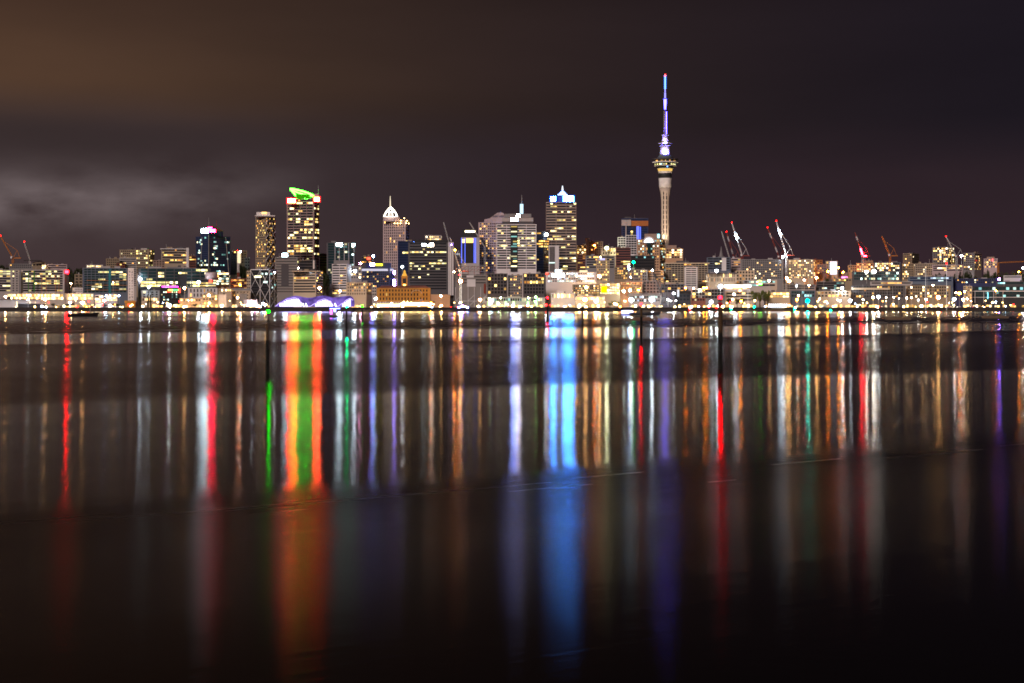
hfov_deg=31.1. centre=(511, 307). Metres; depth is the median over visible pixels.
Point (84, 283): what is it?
ribbon window
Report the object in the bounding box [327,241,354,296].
office tower
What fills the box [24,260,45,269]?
domed building
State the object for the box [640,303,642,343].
channel beacon
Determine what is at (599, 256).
ribbon window
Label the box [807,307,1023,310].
quay wall
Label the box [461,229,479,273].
office tower
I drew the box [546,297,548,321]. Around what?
channel beacon
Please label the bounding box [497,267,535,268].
ribbon window
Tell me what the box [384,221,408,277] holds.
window
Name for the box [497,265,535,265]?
ribbon window
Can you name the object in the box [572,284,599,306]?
office building
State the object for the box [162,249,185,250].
ribbon window
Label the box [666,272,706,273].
ribbon window
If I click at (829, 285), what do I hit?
building
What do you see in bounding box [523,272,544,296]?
apartment block
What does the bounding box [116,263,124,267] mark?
building
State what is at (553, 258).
office building
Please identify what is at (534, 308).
quay wall
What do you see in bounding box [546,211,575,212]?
ribbon window
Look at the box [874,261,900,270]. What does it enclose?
apartment block
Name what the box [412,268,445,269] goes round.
ribbon window
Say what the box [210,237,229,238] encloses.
ribbon window
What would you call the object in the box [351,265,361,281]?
building
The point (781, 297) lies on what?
office building
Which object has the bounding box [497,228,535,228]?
ribbon window
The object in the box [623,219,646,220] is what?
ribbon window
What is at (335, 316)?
ferry
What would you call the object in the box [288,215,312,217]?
ribbon window
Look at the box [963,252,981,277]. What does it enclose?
apartment tower
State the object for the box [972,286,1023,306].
glazed hall
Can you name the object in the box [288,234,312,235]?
ribbon window
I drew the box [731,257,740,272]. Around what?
building
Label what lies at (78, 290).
house
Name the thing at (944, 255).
apartment tower
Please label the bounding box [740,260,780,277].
window
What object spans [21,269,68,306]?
apartment block
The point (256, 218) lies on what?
window
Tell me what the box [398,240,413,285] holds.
glass tower
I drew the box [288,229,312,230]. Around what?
ribbon window
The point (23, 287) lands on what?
ribbon window
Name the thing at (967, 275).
tree
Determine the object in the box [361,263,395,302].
hotel
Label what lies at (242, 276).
tree
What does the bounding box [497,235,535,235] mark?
ribbon window
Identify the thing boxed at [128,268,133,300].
end tower
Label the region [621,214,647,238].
office tower
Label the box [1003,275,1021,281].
white house
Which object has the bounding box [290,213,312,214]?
ribbon window
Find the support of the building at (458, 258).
on the ground
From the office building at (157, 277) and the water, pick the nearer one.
the water
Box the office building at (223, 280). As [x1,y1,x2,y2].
[216,271,229,293]
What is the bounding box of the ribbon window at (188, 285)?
[141,284,189,286]
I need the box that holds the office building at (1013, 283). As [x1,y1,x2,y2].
[996,280,1023,285]
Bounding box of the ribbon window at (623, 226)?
[623,226,646,227]
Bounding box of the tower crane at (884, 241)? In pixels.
[881,236,897,270]
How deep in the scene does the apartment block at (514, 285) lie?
2349.99 m
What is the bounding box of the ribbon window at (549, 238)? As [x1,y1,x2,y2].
[549,238,575,239]
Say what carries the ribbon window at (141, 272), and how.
in the office building at (157, 277)
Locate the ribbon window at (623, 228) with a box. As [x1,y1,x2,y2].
[623,228,646,229]
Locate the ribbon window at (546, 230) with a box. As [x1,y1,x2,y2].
[546,230,575,231]
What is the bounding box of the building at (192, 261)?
[189,254,195,267]
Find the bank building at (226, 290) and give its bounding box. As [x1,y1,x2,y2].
[218,287,231,306]
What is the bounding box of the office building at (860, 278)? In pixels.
[852,271,900,285]
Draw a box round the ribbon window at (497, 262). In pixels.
[497,262,533,263]
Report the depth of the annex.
2359.95 m
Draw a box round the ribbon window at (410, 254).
[410,254,445,255]
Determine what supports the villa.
on the ground
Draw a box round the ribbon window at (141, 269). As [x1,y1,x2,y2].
[141,269,195,270]
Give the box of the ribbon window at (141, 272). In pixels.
[141,272,204,273]
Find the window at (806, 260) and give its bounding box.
[789,260,811,277]
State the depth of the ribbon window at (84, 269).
2332.27 m
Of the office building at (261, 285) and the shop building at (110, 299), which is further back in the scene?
the office building at (261, 285)
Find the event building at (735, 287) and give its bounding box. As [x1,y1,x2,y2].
[724,285,750,306]
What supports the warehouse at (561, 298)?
on the ground
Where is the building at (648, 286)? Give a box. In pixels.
[642,280,659,292]
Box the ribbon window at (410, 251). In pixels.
[410,251,445,252]
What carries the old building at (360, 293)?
on the ground
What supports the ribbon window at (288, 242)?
in the office tower at (302, 225)
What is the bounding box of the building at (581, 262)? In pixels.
[577,254,584,271]
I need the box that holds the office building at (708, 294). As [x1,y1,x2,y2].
[691,288,724,306]
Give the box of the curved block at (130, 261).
[119,256,136,300]
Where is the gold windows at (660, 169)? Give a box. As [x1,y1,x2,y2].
[658,168,671,170]
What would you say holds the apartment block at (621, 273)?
on the ground
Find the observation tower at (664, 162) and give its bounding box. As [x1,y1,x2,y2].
[652,75,677,262]
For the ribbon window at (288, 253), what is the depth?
2724.71 m
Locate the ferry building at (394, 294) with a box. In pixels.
[376,286,430,302]
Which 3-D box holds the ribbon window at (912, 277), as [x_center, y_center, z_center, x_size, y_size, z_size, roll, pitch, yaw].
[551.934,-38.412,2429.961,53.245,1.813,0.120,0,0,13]
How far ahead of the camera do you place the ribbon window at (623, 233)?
2760.19 m
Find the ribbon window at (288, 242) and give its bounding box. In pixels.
[288,242,312,243]
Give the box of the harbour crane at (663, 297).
[653,268,670,306]
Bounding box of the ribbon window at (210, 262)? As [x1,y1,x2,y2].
[210,262,229,263]
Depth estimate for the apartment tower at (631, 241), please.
2689.81 m
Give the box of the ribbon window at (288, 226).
[288,226,312,227]
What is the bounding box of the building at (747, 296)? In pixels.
[725,290,752,306]
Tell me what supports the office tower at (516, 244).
on the ground
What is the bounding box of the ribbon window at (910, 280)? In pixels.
[910,280,950,280]
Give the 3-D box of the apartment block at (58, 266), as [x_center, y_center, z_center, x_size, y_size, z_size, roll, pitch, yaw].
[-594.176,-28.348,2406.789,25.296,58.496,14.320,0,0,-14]
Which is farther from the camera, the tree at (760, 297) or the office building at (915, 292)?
the office building at (915, 292)
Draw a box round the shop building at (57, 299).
[5,292,65,306]
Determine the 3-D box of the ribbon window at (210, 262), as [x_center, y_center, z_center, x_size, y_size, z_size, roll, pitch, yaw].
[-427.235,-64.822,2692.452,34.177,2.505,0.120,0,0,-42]
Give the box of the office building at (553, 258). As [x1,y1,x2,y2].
[549,245,558,271]
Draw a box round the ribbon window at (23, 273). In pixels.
[23,273,62,274]
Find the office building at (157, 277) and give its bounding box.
[137,267,210,306]
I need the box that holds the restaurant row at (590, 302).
[575,295,604,306]
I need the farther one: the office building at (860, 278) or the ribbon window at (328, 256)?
the ribbon window at (328, 256)
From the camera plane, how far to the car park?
2420.20 m
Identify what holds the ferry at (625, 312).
on the water
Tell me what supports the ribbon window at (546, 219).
in the office tower at (561, 218)
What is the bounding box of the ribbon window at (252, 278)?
[252,278,268,279]
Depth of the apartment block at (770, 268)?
2559.12 m
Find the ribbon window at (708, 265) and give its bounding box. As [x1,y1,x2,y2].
[708,265,729,266]
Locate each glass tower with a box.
[196,220,229,287]
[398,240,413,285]
[537,232,548,297]
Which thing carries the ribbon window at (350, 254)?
in the office tower at (341, 251)
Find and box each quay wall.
[0,307,352,310]
[353,307,455,310]
[456,307,614,310]
[615,307,806,310]
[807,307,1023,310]
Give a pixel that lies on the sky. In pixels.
(125, 124)
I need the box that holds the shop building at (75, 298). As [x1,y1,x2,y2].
[66,292,93,306]
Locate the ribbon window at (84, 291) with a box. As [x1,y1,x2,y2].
[84,291,125,291]
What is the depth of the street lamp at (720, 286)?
2300.46 m
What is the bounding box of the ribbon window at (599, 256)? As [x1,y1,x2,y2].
[587,256,613,257]
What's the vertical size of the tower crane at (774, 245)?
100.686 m
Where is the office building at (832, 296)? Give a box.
[816,289,850,306]
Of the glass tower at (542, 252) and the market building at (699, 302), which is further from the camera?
the glass tower at (542, 252)
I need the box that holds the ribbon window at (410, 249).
[410,249,445,249]
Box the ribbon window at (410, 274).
[410,274,445,274]
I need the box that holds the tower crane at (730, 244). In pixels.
[726,231,738,257]
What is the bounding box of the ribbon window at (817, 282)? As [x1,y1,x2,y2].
[817,282,836,283]
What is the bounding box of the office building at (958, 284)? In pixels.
[953,278,997,306]
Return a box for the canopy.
[400,299,430,306]
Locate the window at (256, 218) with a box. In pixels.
[256,218,274,265]
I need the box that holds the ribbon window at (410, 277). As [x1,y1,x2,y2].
[410,277,445,277]
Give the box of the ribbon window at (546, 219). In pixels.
[546,219,571,220]
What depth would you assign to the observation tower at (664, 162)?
2853.91 m
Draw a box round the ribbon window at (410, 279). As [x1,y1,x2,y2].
[410,279,445,280]
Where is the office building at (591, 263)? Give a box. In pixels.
[585,254,614,283]
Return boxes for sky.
[0,0,1023,279]
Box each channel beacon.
[266,310,269,374]
[345,305,347,333]
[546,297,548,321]
[582,306,583,329]
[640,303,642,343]
[718,296,722,368]
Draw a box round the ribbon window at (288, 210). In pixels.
[288,210,312,211]
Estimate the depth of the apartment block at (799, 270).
2569.80 m
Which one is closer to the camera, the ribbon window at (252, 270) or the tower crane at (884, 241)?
the ribbon window at (252, 270)
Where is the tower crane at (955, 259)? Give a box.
[946,237,964,278]
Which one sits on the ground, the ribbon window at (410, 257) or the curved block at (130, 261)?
the curved block at (130, 261)
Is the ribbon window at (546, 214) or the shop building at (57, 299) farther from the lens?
the ribbon window at (546, 214)
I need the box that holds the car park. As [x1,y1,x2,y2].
[782,283,815,306]
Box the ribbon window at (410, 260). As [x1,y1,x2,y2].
[410,260,445,260]
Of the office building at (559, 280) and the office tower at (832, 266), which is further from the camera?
the office tower at (832, 266)
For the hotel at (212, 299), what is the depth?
2262.10 m
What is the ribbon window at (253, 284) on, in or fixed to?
in the office building at (261, 285)
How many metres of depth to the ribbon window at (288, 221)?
2725.37 m
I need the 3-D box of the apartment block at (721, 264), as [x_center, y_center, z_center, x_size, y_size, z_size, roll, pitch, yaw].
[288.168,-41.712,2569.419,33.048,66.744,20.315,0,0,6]
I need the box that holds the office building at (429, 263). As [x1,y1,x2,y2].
[408,240,452,300]
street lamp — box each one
[140,277,141,306]
[274,271,275,306]
[458,278,462,306]
[582,297,587,302]
[717,284,722,295]
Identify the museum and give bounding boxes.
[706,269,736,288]
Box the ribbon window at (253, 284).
[252,284,268,285]
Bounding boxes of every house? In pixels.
[72,286,82,292]
[124,301,135,306]
[372,286,376,306]
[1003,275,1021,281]
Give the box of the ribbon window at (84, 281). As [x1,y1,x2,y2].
[84,281,125,282]
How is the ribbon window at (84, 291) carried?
in the apartment block at (103, 280)
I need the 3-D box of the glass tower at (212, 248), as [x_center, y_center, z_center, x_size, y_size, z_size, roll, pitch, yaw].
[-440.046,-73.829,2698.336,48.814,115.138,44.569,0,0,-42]
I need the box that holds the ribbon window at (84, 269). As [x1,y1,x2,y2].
[84,269,125,270]
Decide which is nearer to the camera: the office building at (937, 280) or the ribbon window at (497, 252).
the office building at (937, 280)
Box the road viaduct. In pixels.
[839,270,847,278]
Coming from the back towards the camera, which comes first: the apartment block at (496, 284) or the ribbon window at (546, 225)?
the ribbon window at (546, 225)
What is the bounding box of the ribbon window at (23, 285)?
[23,285,62,286]
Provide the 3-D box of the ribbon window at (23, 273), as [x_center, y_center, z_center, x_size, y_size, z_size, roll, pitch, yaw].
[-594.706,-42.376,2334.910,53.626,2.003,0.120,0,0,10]
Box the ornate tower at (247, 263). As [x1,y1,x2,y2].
[245,258,249,270]
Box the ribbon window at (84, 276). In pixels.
[84,276,118,277]
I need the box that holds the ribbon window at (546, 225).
[546,225,575,225]
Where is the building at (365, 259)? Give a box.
[361,255,371,281]
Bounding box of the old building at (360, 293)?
[346,281,371,306]
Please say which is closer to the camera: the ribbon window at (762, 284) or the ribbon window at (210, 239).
the ribbon window at (762, 284)
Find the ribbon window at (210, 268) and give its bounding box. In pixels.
[210,268,229,269]
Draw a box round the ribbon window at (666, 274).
[666,274,705,275]
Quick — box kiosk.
[244,298,257,306]
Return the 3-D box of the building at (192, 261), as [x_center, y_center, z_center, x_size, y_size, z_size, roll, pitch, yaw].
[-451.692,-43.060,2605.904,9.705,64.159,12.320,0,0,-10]
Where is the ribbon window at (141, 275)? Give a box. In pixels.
[141,275,204,276]
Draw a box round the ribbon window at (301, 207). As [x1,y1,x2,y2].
[288,207,312,209]
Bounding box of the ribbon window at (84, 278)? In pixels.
[84,278,122,279]
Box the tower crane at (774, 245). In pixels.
[767,227,786,258]
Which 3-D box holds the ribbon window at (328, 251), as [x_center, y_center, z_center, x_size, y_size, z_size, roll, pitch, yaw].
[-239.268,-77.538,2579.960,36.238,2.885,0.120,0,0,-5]
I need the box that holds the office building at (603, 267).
[596,258,609,283]
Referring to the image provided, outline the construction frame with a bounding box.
[455,266,486,306]
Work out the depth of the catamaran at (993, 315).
835.68 m
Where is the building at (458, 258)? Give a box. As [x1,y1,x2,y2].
[454,251,460,298]
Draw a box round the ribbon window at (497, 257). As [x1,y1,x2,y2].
[497,257,527,258]
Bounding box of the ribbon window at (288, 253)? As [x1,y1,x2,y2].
[288,253,312,254]
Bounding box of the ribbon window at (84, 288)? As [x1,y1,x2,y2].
[84,288,118,289]
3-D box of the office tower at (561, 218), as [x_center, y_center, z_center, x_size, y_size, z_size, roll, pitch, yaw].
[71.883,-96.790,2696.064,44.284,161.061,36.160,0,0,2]
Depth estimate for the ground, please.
2637.55 m
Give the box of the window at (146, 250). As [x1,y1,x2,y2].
[121,250,153,272]
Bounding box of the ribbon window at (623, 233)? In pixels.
[623,233,646,234]
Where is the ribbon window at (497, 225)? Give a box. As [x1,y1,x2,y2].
[497,225,535,226]
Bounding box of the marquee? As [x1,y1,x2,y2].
[376,301,399,306]
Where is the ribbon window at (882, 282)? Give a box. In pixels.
[872,282,910,283]
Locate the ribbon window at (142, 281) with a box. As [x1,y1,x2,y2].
[141,281,196,283]
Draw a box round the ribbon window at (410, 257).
[410,257,445,257]
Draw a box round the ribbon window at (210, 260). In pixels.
[210,260,229,261]
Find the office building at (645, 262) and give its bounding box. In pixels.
[630,254,654,269]
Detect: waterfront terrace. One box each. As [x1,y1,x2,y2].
[851,284,905,306]
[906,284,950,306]
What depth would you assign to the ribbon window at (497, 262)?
2559.62 m
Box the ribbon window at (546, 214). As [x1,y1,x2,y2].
[546,214,575,214]
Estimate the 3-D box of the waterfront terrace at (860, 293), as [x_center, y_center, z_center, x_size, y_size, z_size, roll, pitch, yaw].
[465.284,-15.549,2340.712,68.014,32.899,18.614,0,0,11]
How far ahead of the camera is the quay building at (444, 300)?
2300.00 m
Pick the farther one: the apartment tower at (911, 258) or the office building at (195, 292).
the apartment tower at (911, 258)
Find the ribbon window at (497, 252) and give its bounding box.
[497,252,535,253]
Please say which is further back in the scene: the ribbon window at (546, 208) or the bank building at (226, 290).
the ribbon window at (546, 208)
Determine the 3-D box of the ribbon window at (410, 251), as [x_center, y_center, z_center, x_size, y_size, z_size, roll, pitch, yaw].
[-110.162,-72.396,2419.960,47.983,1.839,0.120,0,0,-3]
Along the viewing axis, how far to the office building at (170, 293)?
2329.60 m
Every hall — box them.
[870,281,912,285]
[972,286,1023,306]
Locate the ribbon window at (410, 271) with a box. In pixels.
[410,271,445,271]
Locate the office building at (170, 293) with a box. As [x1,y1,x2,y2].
[160,284,180,306]
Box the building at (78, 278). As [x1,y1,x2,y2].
[74,273,81,286]
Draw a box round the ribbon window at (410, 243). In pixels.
[410,243,445,243]
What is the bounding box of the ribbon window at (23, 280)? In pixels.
[23,280,62,281]
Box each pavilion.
[276,296,354,306]
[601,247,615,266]
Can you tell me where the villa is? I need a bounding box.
[86,263,102,267]
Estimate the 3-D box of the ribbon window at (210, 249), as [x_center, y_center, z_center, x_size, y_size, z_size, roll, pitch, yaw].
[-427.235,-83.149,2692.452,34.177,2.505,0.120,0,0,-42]
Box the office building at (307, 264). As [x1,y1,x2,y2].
[299,259,315,270]
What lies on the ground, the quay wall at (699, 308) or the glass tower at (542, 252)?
the glass tower at (542, 252)
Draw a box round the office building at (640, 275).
[629,268,647,290]
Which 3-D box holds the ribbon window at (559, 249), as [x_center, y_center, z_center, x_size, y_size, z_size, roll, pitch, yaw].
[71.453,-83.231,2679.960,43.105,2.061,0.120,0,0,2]
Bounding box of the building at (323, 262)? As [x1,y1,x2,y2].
[319,251,326,289]
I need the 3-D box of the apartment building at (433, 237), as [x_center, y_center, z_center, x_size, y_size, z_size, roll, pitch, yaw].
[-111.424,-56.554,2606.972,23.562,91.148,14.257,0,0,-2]
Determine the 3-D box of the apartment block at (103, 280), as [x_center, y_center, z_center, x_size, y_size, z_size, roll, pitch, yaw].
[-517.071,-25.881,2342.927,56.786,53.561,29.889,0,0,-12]
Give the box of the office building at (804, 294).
[790,286,815,306]
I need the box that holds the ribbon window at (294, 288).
[294,288,314,289]
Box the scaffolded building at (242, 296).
[239,292,246,306]
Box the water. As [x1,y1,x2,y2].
[0,311,1023,682]
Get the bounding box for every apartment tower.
[120,248,154,296]
[160,247,188,267]
[255,212,275,268]
[383,196,408,285]
[478,212,503,273]
[585,238,602,255]
[625,235,636,255]
[665,245,682,262]
[903,253,918,276]
[932,246,954,264]
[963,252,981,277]
[984,257,997,277]
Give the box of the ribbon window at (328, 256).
[328,256,353,257]
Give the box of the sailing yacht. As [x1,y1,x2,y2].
[885,285,910,319]
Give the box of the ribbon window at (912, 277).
[910,277,950,278]
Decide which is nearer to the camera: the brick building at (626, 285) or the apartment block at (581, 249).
the brick building at (626, 285)
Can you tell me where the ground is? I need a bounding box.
[69,280,901,306]
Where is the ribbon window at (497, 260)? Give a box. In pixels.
[497,260,535,260]
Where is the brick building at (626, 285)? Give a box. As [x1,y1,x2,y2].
[620,279,641,306]
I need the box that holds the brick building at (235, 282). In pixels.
[230,277,246,287]
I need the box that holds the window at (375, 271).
[363,271,387,286]
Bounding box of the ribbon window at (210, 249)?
[210,249,229,250]
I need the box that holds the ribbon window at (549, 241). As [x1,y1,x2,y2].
[549,241,575,242]
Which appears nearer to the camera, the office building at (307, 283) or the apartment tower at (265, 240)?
the office building at (307, 283)
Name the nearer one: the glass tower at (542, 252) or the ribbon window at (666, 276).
the ribbon window at (666, 276)
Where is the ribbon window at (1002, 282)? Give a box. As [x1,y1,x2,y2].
[1002,282,1023,283]
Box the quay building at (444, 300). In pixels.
[431,294,449,306]
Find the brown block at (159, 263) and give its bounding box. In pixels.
[153,260,164,267]
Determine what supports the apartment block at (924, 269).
on the ground
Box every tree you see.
[67,268,72,288]
[69,268,78,287]
[236,265,241,276]
[240,266,245,278]
[323,271,329,295]
[323,273,331,295]
[751,291,757,306]
[758,290,763,306]
[763,290,766,306]
[765,290,770,306]
[964,272,972,278]
[983,269,989,277]
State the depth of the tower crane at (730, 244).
2639.37 m
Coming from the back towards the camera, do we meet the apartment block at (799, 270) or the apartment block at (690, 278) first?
the apartment block at (799, 270)
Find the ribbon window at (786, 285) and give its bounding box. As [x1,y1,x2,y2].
[784,285,813,286]
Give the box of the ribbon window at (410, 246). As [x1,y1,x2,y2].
[410,246,445,246]
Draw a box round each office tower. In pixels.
[230,250,246,277]
[286,188,320,270]
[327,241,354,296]
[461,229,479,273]
[496,199,536,296]
[546,186,575,271]
[616,246,630,268]
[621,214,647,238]
[826,258,837,279]
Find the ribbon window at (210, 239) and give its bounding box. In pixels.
[210,239,229,240]
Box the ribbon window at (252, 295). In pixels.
[252,295,268,296]
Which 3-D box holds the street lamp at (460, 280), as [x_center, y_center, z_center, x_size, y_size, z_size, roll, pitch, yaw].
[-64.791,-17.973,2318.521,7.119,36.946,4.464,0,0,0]
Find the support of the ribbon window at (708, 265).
in the apartment block at (721, 264)
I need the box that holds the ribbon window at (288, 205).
[288,205,312,206]
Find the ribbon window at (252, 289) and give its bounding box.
[252,289,268,290]
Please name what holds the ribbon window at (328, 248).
in the office tower at (341, 251)
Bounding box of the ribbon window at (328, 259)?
[328,259,353,260]
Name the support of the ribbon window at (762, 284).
in the shopping building at (759, 286)
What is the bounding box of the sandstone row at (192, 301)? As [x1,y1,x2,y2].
[179,297,201,306]
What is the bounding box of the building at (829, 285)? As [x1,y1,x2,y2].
[804,278,844,290]
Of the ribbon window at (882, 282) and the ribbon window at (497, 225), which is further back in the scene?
the ribbon window at (497, 225)
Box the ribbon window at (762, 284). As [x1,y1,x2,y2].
[758,284,774,285]
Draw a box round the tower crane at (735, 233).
[731,222,749,258]
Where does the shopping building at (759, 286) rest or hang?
on the ground
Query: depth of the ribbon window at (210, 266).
2692.30 m
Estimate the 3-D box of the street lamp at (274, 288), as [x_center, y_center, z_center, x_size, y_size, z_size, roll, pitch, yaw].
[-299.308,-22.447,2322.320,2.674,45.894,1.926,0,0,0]
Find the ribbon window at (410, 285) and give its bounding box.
[410,285,445,285]
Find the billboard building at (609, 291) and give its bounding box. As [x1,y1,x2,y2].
[599,281,619,306]
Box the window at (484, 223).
[480,223,501,270]
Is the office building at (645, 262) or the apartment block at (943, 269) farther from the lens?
the apartment block at (943, 269)
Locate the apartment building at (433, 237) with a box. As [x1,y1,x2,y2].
[425,235,441,239]
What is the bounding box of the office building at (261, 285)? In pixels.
[250,268,277,306]
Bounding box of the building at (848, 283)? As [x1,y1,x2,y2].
[832,277,851,290]
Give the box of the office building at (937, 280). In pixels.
[908,275,952,306]
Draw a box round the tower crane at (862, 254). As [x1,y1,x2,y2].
[855,233,868,271]
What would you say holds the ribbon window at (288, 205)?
in the office tower at (302, 225)
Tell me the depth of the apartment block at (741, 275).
2440.13 m
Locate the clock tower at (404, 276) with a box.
[401,269,407,285]
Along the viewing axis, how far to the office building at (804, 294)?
2331.90 m
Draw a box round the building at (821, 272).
[817,263,826,281]
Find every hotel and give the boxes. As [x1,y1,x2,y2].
[141,288,159,306]
[202,291,217,306]
[332,260,350,296]
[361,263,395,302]
[637,234,664,283]
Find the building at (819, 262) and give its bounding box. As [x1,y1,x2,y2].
[816,260,822,264]
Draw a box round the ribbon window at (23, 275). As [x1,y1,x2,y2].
[23,275,62,276]
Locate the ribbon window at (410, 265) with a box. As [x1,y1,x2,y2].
[410,265,445,266]
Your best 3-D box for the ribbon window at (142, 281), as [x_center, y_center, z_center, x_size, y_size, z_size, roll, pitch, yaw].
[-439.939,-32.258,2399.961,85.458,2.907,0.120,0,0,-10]
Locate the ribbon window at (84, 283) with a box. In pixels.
[84,283,125,284]
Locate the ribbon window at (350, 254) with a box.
[328,253,353,255]
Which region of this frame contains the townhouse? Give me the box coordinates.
[232,288,249,306]
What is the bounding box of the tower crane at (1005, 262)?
[997,261,1022,275]
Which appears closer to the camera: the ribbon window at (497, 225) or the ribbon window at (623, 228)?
the ribbon window at (497, 225)
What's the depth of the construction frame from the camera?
2419.92 m
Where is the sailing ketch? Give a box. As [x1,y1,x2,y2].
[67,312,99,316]
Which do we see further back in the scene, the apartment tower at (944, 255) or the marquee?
the apartment tower at (944, 255)
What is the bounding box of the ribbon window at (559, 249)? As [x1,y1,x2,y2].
[559,249,575,250]
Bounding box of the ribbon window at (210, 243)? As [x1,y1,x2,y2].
[210,243,229,244]
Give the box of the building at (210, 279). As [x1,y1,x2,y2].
[200,272,217,287]
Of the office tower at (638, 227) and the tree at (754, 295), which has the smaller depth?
the tree at (754, 295)
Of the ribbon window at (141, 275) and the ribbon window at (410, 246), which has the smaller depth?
the ribbon window at (141, 275)
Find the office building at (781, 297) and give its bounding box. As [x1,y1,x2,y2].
[766,290,789,306]
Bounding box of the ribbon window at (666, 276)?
[666,276,705,277]
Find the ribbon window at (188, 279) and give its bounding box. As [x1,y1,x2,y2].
[142,278,203,280]
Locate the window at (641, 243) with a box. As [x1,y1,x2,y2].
[638,243,661,269]
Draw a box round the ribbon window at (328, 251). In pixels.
[328,251,353,252]
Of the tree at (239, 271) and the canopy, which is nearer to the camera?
the canopy
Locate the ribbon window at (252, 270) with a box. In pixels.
[252,270,268,271]
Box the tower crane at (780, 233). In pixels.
[776,220,793,291]
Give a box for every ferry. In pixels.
[330,308,339,317]
[620,309,632,314]
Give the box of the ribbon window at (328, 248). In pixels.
[328,248,353,249]
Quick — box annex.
[247,271,249,287]
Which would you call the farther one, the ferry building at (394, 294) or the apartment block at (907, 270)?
the apartment block at (907, 270)
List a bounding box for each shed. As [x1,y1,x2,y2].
[17,303,39,306]
[482,296,544,306]
[628,290,661,306]
[675,290,690,306]
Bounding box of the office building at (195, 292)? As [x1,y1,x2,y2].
[188,287,217,306]
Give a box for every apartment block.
[0,269,10,298]
[9,259,32,292]
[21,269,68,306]
[47,263,66,269]
[82,266,127,306]
[106,257,119,267]
[487,272,507,296]
[508,270,522,296]
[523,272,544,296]
[576,244,586,271]
[614,265,627,305]
[618,236,624,247]
[660,282,684,306]
[664,261,709,288]
[684,265,697,290]
[707,256,730,272]
[735,270,754,284]
[740,258,782,291]
[788,258,816,283]
[848,264,855,277]
[856,263,873,271]
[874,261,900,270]
[902,263,913,280]
[914,262,937,276]
[932,264,962,276]
[963,284,971,306]
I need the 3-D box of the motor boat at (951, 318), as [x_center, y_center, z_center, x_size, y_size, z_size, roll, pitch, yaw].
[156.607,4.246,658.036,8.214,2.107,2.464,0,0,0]
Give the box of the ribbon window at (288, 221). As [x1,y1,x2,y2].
[288,221,312,222]
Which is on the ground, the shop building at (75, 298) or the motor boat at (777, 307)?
the shop building at (75, 298)
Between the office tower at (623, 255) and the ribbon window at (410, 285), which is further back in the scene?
the office tower at (623, 255)
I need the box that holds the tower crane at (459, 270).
[450,238,468,277]
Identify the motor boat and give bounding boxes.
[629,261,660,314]
[762,304,790,310]
[940,316,962,320]
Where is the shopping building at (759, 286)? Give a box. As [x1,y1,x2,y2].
[743,279,776,306]
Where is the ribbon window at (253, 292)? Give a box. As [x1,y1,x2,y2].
[252,292,268,293]
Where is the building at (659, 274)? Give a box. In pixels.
[648,268,663,287]
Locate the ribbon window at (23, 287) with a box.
[23,287,62,288]
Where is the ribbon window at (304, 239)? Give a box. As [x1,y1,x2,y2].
[288,239,312,240]
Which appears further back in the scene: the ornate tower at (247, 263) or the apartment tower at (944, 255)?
the ornate tower at (247, 263)
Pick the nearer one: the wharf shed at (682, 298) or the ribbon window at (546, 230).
the wharf shed at (682, 298)
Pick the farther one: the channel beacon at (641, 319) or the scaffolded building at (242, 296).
the scaffolded building at (242, 296)
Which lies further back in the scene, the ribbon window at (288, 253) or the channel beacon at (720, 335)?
the ribbon window at (288, 253)
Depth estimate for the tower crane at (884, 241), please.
2529.08 m
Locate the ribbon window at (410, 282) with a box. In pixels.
[410,282,445,283]
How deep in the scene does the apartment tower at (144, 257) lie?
2643.79 m
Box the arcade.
[141,297,157,306]
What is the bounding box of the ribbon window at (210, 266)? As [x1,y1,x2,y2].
[210,266,229,267]
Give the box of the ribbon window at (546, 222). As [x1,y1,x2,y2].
[546,222,575,223]
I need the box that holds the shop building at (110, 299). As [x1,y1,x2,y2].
[105,293,117,306]
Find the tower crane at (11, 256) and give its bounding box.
[0,235,19,263]
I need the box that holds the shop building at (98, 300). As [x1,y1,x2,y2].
[95,293,102,306]
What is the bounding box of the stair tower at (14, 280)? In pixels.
[11,269,18,292]
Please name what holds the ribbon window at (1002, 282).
in the office building at (1013, 283)
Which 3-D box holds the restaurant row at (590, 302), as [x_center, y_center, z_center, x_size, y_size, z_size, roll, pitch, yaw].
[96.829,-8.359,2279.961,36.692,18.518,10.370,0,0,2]
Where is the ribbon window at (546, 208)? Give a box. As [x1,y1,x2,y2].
[546,208,575,209]
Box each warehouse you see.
[0,299,39,306]
[551,291,574,306]
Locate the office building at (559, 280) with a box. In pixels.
[546,270,595,306]
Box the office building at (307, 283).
[292,269,322,297]
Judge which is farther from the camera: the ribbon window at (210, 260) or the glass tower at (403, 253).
the ribbon window at (210, 260)
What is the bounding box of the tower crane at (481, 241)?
[469,222,485,270]
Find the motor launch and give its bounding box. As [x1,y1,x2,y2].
[713,314,732,319]
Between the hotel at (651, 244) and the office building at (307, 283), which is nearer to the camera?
the office building at (307, 283)
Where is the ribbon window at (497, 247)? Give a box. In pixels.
[497,247,535,248]
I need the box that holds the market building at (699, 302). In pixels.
[691,296,705,306]
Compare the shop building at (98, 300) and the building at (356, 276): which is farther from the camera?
the building at (356, 276)
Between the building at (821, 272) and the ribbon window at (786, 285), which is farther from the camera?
the building at (821, 272)
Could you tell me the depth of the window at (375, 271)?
2404.84 m

